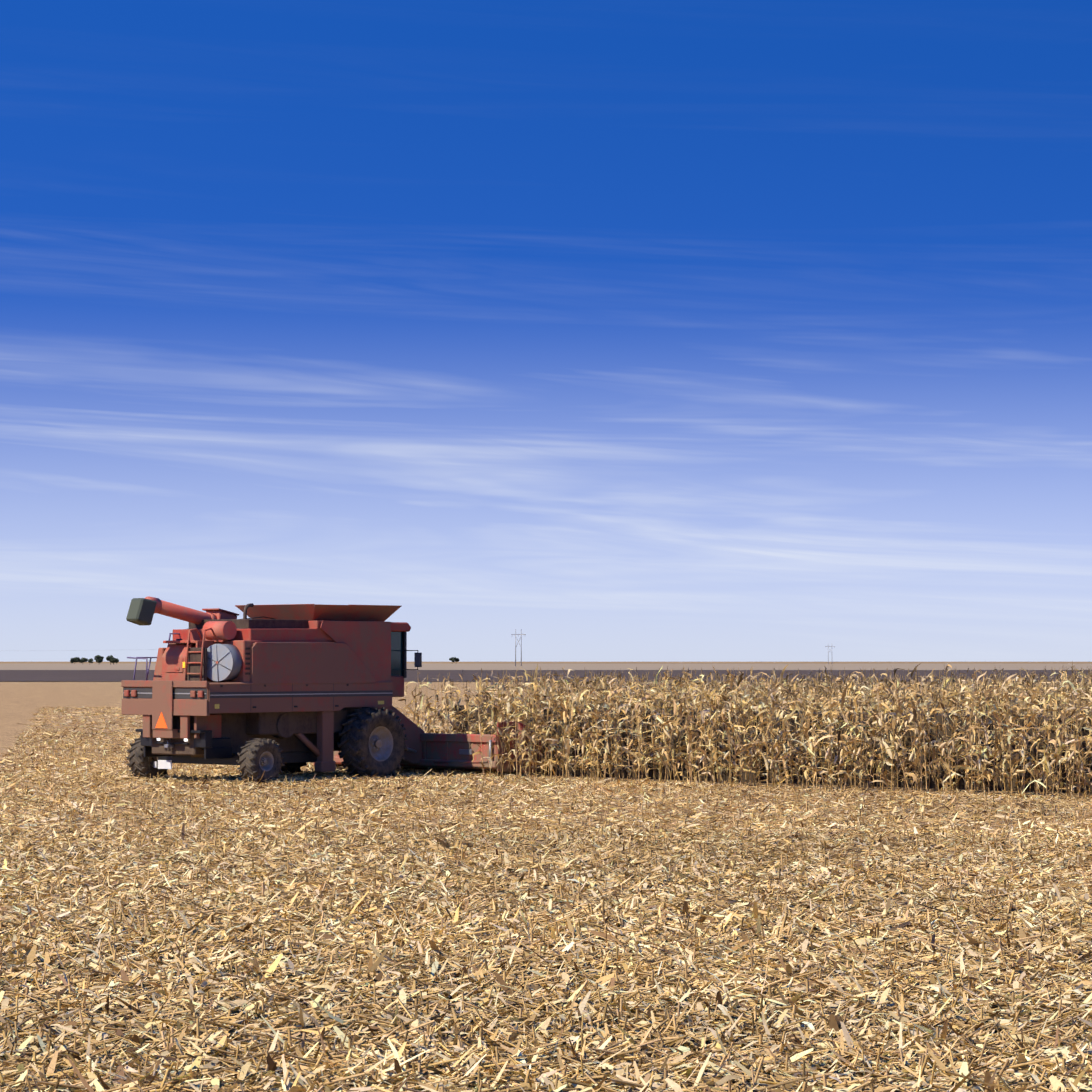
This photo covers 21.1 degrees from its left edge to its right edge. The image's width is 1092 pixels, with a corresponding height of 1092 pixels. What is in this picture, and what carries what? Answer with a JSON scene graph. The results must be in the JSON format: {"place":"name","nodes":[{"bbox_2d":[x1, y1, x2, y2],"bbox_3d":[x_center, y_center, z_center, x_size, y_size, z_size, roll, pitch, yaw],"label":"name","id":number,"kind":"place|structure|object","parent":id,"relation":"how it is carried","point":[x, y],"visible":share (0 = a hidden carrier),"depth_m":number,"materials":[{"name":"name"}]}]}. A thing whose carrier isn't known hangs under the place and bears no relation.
{"place":"outdoors","nodes":[
{"label":"outdoors","id":0,"kind":"place"},
{"bbox_2d":[0,662,1091,1090],"bbox_3d":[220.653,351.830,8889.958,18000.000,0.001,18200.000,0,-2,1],"label":"ground","id":1,"kind":"structure","parent":0,"point":[20,702],"depth_m":125.06,"materials":[{"name":"beige soil"}]},
{"bbox_2d":[70,655,458,664],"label":"distant trees","id":2,"kind":"object","parent":1,"relation":"on","point":[99,659],"visible":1,"depth_m":2305.94,"materials":[{"name":"green plant"}]},
{"bbox_2d":[121,596,543,782],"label":"combine harvester","id":3,"kind":"object","parent":1,"relation":"on","point":[273,691],"visible":0.96,"depth_m":66.35,"materials":[{"name":"metal"}]},
{"bbox_2d":[66,629,834,665],"bbox_3d":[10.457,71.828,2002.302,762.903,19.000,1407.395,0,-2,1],"label":"transmission towers","id":4,"kind":"structure","parent":1,"relation":"on","point":[515,634],"depth_m":1499.38,"materials":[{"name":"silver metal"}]},
{"bbox_2d":[0,705,1091,1091],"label":"corn stubble","id":5,"kind":"object","parent":1,"relation":"on","point":[234,971],"visible":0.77,"depth_m":27.93,"materials":[{"name":"beige plant"}]},
{"bbox_2d":[398,664,1091,796],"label":"corn plants","id":6,"kind":"object","parent":1,"relation":"on","point":[686,699],"visible":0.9,"depth_m":63.47,"materials":[{"name":"beige plant"}]},
{"bbox_2d":[453,696,1091,793],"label":"corn stalks","id":7,"kind":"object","parent":1,"relation":"on","point":[725,777],"visible":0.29,"depth_m":64.34,"materials":[{"name":"beige plant"}]},
{"bbox_2d":[618,661,1091,708],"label":"corn plants","id":8,"kind":"object","parent":1,"relation":"on","point":[865,680],"visible":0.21,"depth_m":79.52,"materials":[{"name":"beige plant"}]},
{"bbox_2d":[0,670,1091,681],"bbox_3d":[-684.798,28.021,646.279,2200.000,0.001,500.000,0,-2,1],"label":"field strip","id":9,"kind":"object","parent":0,"point":[85,675],"depth_m":581.02,"materials":[{"name":"soil"}]},
{"bbox_2d":[0,664,1091,669],"bbox_3d":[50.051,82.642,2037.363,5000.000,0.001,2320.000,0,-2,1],"label":"pale field","id":10,"kind":"structure","parent":0,"point":[589,666],"depth_m":1448.05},
{"bbox_2d":[0,0,1091,661],"label":"sky","id":11,"kind":"structure","parent":0,"point":[595,330],"materials":[{"name":"blue"}]}
]}

